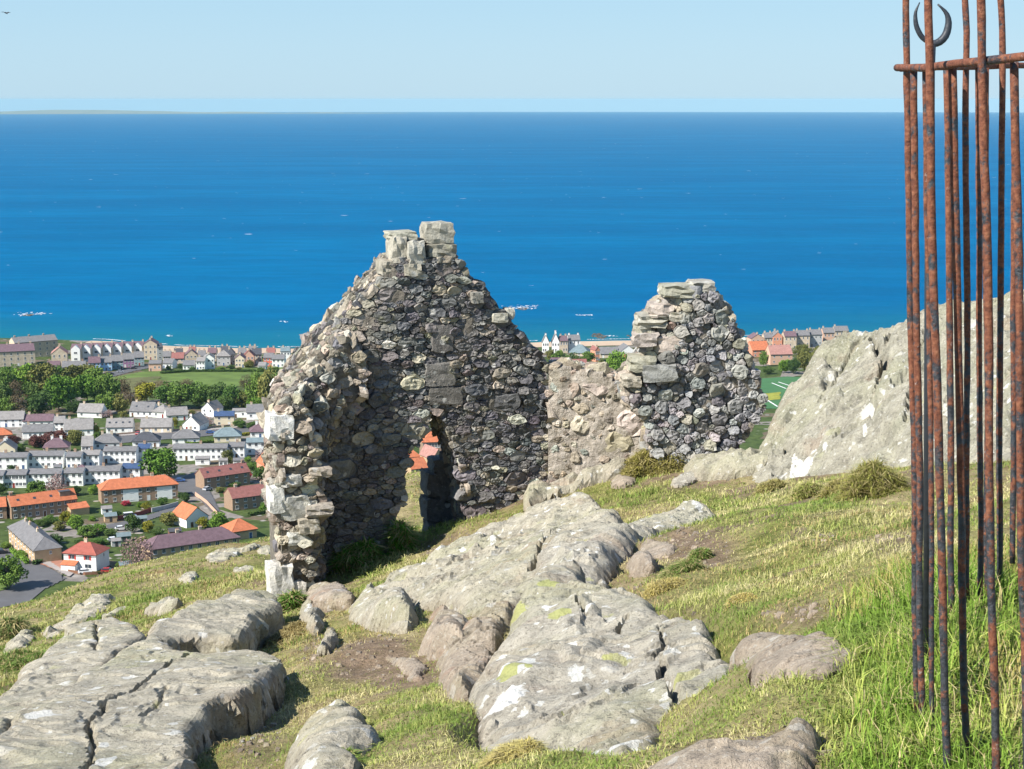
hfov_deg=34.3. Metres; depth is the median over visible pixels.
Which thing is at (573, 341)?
house
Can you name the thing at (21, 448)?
shrub
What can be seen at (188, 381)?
tree
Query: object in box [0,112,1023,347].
sea
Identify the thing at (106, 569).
parked car
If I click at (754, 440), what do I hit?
town ground
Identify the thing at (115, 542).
shed
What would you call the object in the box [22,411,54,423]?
house
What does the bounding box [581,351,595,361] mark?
tree
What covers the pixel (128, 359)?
house
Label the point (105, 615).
rock
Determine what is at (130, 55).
sky
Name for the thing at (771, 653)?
rock
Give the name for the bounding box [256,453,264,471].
house
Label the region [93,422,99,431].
shrub
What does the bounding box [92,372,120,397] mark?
tree
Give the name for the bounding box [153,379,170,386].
tree
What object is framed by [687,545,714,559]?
tussock
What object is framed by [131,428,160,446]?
bungalow
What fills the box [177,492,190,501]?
shrub
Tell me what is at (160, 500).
shrub
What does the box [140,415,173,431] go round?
house
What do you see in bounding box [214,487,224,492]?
shrub
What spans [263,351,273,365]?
house
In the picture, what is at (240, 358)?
house
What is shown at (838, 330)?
house
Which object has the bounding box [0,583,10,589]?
verge
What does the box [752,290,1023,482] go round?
rock outcrop
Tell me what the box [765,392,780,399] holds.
pitch verge
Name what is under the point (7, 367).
tree
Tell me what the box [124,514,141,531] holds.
shrub
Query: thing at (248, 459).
shrub
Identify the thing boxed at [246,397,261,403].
tree
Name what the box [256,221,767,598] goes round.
stone ruin
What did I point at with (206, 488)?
parked car
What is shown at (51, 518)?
shrub
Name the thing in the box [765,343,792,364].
house
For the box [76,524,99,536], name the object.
shrub
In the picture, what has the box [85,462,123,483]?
terrace block
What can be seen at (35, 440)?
shrub
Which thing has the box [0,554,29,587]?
tree
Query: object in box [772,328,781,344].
house
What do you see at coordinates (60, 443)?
bungalow
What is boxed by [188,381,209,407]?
tree
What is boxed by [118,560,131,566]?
shed
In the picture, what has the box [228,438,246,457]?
terrace block
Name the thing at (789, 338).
house
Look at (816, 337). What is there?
house
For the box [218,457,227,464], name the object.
outbuilding
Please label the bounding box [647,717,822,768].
rock
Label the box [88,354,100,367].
house
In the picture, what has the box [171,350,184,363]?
house
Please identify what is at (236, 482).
shrub
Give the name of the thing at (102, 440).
bungalow
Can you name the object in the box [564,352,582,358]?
tree
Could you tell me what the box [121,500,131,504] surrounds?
shrub
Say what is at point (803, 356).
tree
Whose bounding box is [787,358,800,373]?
tree
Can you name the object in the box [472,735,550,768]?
tussock
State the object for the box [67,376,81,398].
tree
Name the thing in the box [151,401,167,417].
house
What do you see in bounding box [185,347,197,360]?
house
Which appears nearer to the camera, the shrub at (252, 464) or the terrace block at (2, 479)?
the terrace block at (2, 479)
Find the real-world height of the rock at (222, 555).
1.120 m
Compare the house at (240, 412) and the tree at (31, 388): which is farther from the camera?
the tree at (31, 388)
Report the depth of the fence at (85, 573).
509.02 m
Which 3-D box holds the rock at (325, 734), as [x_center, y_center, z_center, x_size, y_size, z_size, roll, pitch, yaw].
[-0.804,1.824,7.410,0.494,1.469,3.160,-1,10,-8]
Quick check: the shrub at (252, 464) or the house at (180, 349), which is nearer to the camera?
the shrub at (252, 464)
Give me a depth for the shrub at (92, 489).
644.77 m
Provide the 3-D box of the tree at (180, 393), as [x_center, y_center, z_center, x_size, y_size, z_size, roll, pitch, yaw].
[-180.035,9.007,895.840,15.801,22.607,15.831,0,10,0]
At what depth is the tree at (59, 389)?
882.52 m
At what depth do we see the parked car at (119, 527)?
574.94 m
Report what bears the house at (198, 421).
on the town ground at (754, 440)
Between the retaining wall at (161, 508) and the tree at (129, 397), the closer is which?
the retaining wall at (161, 508)
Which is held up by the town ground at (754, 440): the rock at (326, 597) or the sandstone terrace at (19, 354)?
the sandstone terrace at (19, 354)
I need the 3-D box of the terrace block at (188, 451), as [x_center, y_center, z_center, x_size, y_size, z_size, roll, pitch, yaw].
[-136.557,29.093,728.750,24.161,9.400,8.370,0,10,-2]
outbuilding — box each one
[53,464,61,467]
[195,456,209,464]
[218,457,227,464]
[232,457,243,462]
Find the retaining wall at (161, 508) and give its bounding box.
[151,501,178,511]
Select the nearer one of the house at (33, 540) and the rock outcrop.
the rock outcrop
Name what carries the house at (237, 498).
on the town ground at (754, 440)
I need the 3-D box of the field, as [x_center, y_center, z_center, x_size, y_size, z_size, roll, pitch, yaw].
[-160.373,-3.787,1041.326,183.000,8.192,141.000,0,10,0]
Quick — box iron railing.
[893,0,1023,768]
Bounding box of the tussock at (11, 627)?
[0,615,39,641]
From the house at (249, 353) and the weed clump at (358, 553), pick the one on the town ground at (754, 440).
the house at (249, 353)
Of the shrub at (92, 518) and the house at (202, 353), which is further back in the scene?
the house at (202, 353)
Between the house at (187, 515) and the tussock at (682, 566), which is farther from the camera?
the house at (187, 515)
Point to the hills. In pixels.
(84, 112)
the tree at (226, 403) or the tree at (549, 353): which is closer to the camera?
the tree at (226, 403)
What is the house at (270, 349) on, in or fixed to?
on the town ground at (754, 440)
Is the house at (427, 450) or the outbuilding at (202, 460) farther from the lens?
the outbuilding at (202, 460)
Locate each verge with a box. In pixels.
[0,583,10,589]
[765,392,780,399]
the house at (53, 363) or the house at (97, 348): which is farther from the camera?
the house at (97, 348)
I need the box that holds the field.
[112,367,282,389]
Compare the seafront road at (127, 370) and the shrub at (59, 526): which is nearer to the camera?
the shrub at (59, 526)
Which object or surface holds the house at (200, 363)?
on the town ground at (754, 440)
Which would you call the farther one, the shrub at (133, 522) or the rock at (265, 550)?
the shrub at (133, 522)
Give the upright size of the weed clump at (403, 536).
0.567 m
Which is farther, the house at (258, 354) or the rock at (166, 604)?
the house at (258, 354)
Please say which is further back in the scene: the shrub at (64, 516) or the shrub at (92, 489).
the shrub at (92, 489)
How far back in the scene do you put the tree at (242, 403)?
891.49 m
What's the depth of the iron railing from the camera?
3.94 m
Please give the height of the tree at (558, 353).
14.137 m
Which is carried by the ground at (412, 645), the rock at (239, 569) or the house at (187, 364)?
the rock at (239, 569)
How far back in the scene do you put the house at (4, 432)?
780.69 m
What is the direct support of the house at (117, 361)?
on the town ground at (754, 440)
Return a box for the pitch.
[760,376,799,408]
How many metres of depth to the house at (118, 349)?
1155.94 m
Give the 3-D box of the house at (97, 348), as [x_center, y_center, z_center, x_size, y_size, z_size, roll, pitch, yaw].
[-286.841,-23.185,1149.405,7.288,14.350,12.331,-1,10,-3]
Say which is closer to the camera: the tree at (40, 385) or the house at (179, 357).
the tree at (40, 385)
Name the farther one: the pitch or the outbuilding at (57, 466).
the pitch
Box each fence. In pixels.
[68,568,113,574]
[117,508,150,519]
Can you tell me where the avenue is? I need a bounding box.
[118,427,248,442]
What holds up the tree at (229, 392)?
on the town ground at (754, 440)
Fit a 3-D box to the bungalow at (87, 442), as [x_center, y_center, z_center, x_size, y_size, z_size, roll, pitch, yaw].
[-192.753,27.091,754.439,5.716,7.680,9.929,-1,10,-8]
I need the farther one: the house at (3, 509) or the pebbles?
the house at (3, 509)
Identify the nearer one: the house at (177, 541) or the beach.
the house at (177, 541)
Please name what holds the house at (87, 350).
on the town ground at (754, 440)
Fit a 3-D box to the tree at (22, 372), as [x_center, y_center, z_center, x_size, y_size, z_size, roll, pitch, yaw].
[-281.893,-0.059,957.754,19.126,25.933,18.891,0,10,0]
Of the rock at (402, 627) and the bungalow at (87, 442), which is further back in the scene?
the bungalow at (87, 442)
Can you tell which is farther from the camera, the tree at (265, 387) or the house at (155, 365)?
the house at (155, 365)
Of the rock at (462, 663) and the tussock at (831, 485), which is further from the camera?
the tussock at (831, 485)
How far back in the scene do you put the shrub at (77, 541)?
551.95 m
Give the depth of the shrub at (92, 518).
592.41 m
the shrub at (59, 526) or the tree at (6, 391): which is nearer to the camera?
the shrub at (59, 526)
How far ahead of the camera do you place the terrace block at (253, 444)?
739.81 m
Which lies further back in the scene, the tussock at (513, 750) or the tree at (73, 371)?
the tree at (73, 371)
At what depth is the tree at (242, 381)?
967.92 m
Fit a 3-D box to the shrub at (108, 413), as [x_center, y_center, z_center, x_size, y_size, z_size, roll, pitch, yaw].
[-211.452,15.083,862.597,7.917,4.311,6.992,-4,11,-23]
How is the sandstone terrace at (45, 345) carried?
on the town ground at (754, 440)
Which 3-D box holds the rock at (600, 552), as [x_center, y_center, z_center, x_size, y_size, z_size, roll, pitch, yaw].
[0.837,1.563,13.805,1.127,1.299,5.263,3,10,19]
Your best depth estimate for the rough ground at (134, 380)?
1024.66 m
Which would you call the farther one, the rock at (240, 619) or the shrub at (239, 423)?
the shrub at (239, 423)
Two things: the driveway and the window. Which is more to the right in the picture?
the window
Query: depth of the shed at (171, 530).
564.11 m
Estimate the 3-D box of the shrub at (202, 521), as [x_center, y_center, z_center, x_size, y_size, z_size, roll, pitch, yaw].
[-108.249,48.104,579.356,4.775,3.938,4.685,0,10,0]
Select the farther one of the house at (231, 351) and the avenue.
the house at (231, 351)
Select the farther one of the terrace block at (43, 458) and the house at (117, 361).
the house at (117, 361)
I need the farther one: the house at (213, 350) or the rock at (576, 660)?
the house at (213, 350)
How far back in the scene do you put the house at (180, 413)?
852.77 m
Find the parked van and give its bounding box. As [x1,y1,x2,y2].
[123,511,136,517]
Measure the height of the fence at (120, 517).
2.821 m
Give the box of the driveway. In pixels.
[41,559,62,567]
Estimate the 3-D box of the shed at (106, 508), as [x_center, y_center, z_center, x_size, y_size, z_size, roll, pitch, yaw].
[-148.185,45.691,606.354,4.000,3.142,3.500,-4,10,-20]
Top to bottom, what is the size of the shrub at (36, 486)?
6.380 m
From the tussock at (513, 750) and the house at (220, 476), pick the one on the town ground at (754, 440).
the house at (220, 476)
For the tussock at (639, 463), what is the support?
on the ground at (412, 645)
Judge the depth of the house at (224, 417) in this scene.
830.28 m
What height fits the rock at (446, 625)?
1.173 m
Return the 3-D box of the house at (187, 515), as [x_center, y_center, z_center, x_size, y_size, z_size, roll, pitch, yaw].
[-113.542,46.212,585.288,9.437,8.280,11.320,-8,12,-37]
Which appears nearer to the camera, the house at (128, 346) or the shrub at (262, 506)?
the shrub at (262, 506)
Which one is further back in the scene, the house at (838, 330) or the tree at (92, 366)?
the house at (838, 330)
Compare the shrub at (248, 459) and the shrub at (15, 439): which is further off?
the shrub at (15, 439)
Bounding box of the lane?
[106,506,176,528]
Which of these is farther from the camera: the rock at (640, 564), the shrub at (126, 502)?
the shrub at (126, 502)
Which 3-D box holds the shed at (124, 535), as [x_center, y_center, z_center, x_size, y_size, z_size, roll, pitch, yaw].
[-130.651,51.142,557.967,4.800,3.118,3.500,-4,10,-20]
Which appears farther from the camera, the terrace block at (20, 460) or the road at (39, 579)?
the terrace block at (20, 460)
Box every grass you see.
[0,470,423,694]
[816,525,1022,768]
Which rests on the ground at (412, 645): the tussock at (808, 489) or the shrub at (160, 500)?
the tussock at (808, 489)
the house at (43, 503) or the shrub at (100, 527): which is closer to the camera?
the shrub at (100, 527)
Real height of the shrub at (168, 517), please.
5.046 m
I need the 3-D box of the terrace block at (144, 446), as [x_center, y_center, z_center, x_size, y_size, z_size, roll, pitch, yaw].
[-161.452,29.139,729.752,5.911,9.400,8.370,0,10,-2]
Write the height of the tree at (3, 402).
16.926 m
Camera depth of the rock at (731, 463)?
19.99 m
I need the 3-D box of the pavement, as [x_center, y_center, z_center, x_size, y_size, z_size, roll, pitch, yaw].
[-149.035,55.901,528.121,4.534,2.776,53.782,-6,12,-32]
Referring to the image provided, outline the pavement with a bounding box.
[41,561,72,575]
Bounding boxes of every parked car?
[0,548,8,553]
[78,568,91,573]
[101,567,112,572]
[115,525,126,529]
[202,486,212,490]
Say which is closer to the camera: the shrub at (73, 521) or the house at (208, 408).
the shrub at (73, 521)
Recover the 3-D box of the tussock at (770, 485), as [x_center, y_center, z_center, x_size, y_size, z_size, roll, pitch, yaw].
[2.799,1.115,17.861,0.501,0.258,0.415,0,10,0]
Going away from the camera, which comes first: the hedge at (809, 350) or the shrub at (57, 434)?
the shrub at (57, 434)
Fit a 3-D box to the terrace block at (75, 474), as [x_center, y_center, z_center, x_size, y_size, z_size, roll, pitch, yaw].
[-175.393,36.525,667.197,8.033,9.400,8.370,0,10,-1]
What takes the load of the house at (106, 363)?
on the town ground at (754, 440)
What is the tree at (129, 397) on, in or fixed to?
on the town ground at (754, 440)
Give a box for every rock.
[0,617,145,733]
[0,635,288,768]
[3,629,35,652]
[41,593,115,638]
[102,606,125,618]
[144,596,182,616]
[146,589,284,653]
[178,571,198,583]
[205,543,260,562]
[233,565,252,572]
[257,545,269,554]
[284,699,380,768]
[298,599,325,635]
[304,581,354,612]
[317,626,338,656]
[348,582,418,632]
[374,492,623,617]
[386,598,412,634]
[386,655,427,681]
[418,604,468,661]
[435,601,514,702]
[469,560,728,755]
[523,456,625,511]
[536,500,714,584]
[598,579,608,588]
[610,474,635,489]
[626,551,659,577]
[639,539,676,558]
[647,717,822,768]
[671,471,697,487]
[683,447,767,481]
[727,631,855,690]
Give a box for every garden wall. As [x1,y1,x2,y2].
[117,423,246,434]
[195,492,216,513]
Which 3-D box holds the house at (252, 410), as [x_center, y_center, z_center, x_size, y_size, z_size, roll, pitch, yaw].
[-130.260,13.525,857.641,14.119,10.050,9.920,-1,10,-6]
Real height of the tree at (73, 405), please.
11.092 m
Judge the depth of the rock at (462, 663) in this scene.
9.80 m
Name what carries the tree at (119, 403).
on the town ground at (754, 440)
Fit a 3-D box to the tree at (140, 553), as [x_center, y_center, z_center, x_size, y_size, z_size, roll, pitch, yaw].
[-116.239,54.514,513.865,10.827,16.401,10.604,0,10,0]
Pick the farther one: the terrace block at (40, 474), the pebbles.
the terrace block at (40, 474)
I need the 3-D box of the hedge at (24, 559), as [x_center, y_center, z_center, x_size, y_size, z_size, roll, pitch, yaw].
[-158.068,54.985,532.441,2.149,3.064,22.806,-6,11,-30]
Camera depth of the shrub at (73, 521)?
578.34 m
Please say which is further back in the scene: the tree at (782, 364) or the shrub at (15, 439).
the tree at (782, 364)
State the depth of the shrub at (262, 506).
607.54 m
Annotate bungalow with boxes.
[0,436,17,451]
[42,434,70,450]
[81,436,94,450]
[94,430,121,448]
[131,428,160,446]
[171,426,200,444]
[213,424,241,442]
[249,421,263,437]
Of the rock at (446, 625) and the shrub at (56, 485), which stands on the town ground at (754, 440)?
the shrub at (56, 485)
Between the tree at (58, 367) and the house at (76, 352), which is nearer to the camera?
the tree at (58, 367)
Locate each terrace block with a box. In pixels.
[0,449,29,469]
[0,470,6,484]
[4,466,28,487]
[27,465,64,485]
[29,447,66,467]
[64,464,85,485]
[65,448,83,466]
[83,446,102,465]
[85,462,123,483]
[103,443,138,462]
[122,459,143,477]
[138,441,152,459]
[172,440,227,460]
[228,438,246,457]
[246,437,263,454]
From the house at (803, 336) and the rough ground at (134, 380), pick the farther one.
the house at (803, 336)
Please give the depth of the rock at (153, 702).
9.37 m
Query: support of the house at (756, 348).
on the town ground at (754, 440)
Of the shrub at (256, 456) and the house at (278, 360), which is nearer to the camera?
the shrub at (256, 456)
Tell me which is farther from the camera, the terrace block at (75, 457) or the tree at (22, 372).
the tree at (22, 372)
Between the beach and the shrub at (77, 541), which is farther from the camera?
the beach
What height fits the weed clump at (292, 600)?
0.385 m
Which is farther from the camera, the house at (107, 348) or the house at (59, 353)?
the house at (107, 348)
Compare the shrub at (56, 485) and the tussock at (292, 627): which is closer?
the tussock at (292, 627)
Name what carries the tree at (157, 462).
on the town ground at (754, 440)
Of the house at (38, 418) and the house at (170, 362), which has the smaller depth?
the house at (38, 418)
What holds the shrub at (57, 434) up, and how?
on the town ground at (754, 440)
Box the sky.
[0,0,1023,111]
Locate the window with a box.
[85,564,91,568]
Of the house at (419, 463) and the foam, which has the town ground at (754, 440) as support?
the house at (419, 463)
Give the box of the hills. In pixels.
[0,110,346,113]
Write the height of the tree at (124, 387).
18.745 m
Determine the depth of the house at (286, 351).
1145.72 m
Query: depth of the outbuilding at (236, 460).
707.43 m
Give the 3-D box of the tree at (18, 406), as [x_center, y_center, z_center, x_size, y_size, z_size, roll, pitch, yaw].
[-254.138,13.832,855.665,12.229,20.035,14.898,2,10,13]
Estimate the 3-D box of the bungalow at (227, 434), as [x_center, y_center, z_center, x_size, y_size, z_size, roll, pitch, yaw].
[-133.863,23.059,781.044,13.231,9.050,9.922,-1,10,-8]
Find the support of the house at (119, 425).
on the town ground at (754, 440)
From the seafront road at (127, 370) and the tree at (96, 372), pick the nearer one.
the tree at (96, 372)
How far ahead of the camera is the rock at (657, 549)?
12.65 m
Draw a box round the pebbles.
[233,526,1022,768]
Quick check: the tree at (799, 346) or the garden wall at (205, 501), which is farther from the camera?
the tree at (799, 346)
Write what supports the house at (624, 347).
on the town ground at (754, 440)
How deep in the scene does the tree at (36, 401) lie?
856.62 m
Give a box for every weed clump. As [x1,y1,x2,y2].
[275,588,306,613]
[327,535,391,574]
[374,516,428,555]
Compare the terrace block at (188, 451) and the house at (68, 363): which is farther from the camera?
the house at (68, 363)
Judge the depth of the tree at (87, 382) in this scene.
921.64 m
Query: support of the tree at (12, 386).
on the town ground at (754, 440)
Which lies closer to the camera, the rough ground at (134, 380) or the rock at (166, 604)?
the rock at (166, 604)
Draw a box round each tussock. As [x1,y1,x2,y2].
[0,615,39,641]
[0,647,47,674]
[261,619,306,649]
[341,746,376,763]
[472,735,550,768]
[619,446,684,478]
[640,576,690,598]
[656,557,708,579]
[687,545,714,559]
[722,592,760,610]
[750,478,788,496]
[784,480,824,503]
[807,474,851,502]
[830,456,910,503]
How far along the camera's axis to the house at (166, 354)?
1138.10 m
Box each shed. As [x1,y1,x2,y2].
[100,505,112,514]
[103,512,116,521]
[110,537,121,546]
[116,531,130,541]
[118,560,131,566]
[136,515,147,523]
[167,527,181,533]
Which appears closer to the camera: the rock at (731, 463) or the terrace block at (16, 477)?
the rock at (731, 463)
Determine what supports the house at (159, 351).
on the town ground at (754, 440)
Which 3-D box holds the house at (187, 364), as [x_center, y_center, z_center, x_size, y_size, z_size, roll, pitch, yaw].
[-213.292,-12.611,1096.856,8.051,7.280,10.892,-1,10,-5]
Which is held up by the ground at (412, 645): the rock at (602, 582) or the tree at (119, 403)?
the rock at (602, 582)
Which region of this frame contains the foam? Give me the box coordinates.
[14,305,861,346]
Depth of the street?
651.61 m
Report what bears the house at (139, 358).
on the town ground at (754, 440)
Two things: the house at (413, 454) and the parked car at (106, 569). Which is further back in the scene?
the house at (413, 454)
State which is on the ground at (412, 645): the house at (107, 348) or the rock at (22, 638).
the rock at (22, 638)
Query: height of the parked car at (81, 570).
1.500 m
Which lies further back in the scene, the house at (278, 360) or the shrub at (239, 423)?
the house at (278, 360)
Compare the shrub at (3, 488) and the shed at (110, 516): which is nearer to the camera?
the shed at (110, 516)
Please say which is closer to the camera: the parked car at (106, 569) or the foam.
the parked car at (106, 569)
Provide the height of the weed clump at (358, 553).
0.610 m
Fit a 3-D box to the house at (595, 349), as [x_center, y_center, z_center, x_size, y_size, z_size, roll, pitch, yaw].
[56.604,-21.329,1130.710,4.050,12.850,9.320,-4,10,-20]
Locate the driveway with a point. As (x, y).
(57, 562)
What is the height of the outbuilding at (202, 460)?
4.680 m
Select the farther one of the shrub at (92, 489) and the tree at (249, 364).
the tree at (249, 364)
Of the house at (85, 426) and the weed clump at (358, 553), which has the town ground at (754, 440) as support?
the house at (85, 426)
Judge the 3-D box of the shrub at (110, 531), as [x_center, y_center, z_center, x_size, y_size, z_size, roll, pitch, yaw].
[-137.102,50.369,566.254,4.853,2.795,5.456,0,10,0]
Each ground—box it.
[0,337,815,608]
[0,461,1022,768]
[120,376,170,392]
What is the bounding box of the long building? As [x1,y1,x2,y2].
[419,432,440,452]
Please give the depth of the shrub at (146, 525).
571.24 m
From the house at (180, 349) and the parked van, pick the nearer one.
the parked van
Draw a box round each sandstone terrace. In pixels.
[0,341,35,366]
[9,333,57,356]
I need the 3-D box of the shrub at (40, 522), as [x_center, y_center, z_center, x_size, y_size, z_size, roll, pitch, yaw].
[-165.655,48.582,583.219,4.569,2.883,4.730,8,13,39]
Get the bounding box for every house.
[0,411,25,426]
[0,428,12,440]
[0,496,6,518]
[6,488,89,519]
[7,516,62,561]
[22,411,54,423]
[22,421,54,438]
[47,359,60,368]
[51,344,68,365]
[53,413,66,430]
[60,537,110,570]
[62,359,86,367]
[63,416,93,435]
[70,341,82,360]
[76,400,107,417]
[82,342,92,360]
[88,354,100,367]
[92,341,103,355]
[97,472,178,503]
[100,354,111,370]
[103,340,113,355]
[105,416,134,432]
[111,353,122,368]
[113,340,123,354]
[123,340,133,352]
[123,351,134,366]
[129,399,158,416]
[134,339,143,350]
[134,350,143,365]
[139,525,240,560]
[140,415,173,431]
[143,336,158,359]
[148,360,162,370]
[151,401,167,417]
[157,343,162,359]
[163,349,171,359]
[163,358,176,367]
[164,404,187,419]
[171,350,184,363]
[172,501,208,527]
[174,346,182,351]
[182,412,208,430]
[183,360,195,369]
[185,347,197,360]
[194,459,250,488]
[196,355,205,369]
[198,348,205,356]
[201,400,223,416]
[203,352,214,368]
[207,345,217,360]
[214,408,234,425]
[216,348,230,365]
[220,344,228,351]
[221,518,257,539]
[223,480,263,510]
[228,346,235,364]
[232,408,245,417]
[234,352,245,366]
[237,346,246,353]
[244,348,254,364]
[246,401,263,419]
[252,347,261,363]
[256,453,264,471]
[258,362,267,368]
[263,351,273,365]
[266,346,275,353]
[272,353,285,366]
[280,345,290,359]
[405,457,427,474]
[409,450,419,457]
[419,444,439,462]
[541,333,549,352]
[551,331,558,352]
[558,334,567,352]
[567,333,579,351]
[568,344,589,355]
[590,345,599,361]
[599,346,617,357]
[618,343,632,353]
[747,332,764,342]
[748,341,767,356]
[761,330,772,344]
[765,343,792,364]
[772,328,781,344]
[781,329,796,347]
[795,328,809,346]
[808,327,822,346]
[821,326,834,341]
[833,324,848,337]
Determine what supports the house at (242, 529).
on the town ground at (754, 440)
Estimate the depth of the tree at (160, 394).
897.27 m
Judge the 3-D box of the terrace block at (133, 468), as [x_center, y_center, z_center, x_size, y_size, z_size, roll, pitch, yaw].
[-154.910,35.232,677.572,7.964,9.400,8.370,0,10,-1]
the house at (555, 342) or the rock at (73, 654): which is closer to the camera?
the rock at (73, 654)
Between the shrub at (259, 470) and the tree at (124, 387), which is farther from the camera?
the tree at (124, 387)
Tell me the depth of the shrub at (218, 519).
574.65 m
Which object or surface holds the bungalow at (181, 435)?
on the town ground at (754, 440)
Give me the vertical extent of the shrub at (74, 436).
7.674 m
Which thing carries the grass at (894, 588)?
on the ground at (412, 645)
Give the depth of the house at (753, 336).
1210.45 m
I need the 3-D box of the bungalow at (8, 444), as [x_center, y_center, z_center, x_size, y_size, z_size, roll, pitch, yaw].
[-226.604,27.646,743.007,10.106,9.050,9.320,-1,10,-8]
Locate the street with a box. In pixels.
[177,471,219,510]
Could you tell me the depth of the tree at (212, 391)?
894.50 m
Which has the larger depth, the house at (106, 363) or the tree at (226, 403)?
the house at (106, 363)
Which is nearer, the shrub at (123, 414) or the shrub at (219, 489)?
the shrub at (219, 489)
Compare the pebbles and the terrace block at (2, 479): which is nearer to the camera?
the pebbles
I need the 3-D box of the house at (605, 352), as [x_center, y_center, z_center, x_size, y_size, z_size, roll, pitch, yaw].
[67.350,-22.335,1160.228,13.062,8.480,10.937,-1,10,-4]
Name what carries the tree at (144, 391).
on the town ground at (754, 440)
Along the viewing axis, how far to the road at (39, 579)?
496.76 m
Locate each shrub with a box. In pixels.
[0,483,9,494]
[0,541,11,547]
[8,435,21,443]
[12,549,27,558]
[17,443,25,451]
[25,480,49,492]
[28,435,48,446]
[34,519,46,526]
[41,430,68,443]
[41,514,58,523]
[45,471,69,490]
[49,533,63,542]
[52,521,66,530]
[58,511,70,521]
[64,429,83,444]
[66,514,83,529]
[71,485,81,495]
[74,538,83,543]
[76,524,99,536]
[87,484,97,493]
[88,516,96,520]
[88,537,108,544]
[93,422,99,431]
[94,523,106,531]
[98,409,112,416]
[104,528,117,536]
[118,411,127,417]
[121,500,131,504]
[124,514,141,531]
[140,501,151,508]
[141,520,154,532]
[149,527,164,535]
[155,497,168,504]
[159,511,177,526]
[173,417,177,426]
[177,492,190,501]
[195,516,208,527]
[207,511,228,526]
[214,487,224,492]
[221,449,233,463]
[228,481,240,486]
[232,419,245,427]
[244,456,251,462]
[245,421,254,427]
[247,460,256,468]
[252,448,262,461]
[252,466,264,479]
[258,502,266,509]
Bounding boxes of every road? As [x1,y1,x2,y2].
[0,544,66,607]
[111,365,148,375]
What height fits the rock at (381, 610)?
1.682 m
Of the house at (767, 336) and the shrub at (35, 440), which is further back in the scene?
the house at (767, 336)
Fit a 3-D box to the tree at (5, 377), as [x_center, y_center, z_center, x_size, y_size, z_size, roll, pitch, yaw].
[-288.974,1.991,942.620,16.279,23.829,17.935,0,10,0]
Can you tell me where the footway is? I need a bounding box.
[119,426,238,435]
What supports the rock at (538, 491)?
on the ground at (412, 645)
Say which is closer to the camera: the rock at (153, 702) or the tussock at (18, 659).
the rock at (153, 702)
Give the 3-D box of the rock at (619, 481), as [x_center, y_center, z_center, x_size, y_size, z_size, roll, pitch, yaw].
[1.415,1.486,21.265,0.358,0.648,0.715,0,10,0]
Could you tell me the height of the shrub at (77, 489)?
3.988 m
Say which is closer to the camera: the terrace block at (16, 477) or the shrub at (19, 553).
the shrub at (19, 553)
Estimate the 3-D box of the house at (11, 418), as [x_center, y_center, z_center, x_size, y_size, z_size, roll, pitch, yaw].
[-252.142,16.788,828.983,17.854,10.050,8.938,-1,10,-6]
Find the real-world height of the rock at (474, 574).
2.169 m
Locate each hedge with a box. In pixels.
[9,547,28,563]
[32,559,42,564]
[160,369,279,373]
[185,439,213,442]
[248,509,266,515]
[792,347,813,356]
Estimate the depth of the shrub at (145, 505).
613.16 m
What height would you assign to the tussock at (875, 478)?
0.459 m
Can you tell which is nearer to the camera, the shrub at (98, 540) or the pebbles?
the pebbles
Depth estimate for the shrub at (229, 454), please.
710.96 m
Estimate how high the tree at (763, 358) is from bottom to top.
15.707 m
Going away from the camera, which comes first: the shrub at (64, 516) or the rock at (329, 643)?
the rock at (329, 643)
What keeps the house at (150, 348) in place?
on the town ground at (754, 440)
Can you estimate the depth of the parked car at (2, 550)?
538.26 m
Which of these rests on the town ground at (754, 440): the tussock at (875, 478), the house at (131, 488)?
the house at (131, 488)
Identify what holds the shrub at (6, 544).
on the town ground at (754, 440)
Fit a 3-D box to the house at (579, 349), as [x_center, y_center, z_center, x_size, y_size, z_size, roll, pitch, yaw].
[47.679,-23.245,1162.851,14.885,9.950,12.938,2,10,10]
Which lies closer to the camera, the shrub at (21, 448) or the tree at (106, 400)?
the shrub at (21, 448)
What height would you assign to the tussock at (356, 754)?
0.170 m
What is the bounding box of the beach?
[86,338,746,352]
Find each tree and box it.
[0,368,17,388]
[0,382,12,398]
[0,396,17,410]
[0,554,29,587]
[2,364,18,370]
[2,379,27,402]
[5,393,27,411]
[7,363,35,386]
[20,382,42,396]
[22,389,52,413]
[25,362,60,383]
[38,379,49,389]
[42,374,75,410]
[54,365,66,377]
[59,364,90,380]
[64,399,79,411]
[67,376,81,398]
[74,373,98,400]
[77,364,103,371]
[82,365,109,388]
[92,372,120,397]
[94,391,116,410]
[112,392,129,411]
[115,375,130,393]
[119,535,153,565]
[122,389,141,405]
[132,380,149,387]
[134,382,157,401]
[138,447,177,476]
[152,381,173,405]
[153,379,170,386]
[164,381,191,406]
[175,378,195,385]
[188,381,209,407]
[201,381,228,402]
[214,396,233,410]
[217,384,244,408]
[232,391,247,407]
[239,374,250,388]
[244,359,253,367]
[244,370,260,401]
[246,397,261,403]
[256,364,275,402]
[545,349,553,358]
[551,349,567,357]
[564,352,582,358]
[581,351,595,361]
[606,349,626,369]
[759,351,768,365]
[762,366,775,372]
[778,359,789,371]
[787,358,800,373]
[792,344,808,349]
[797,349,811,369]
[810,345,818,359]

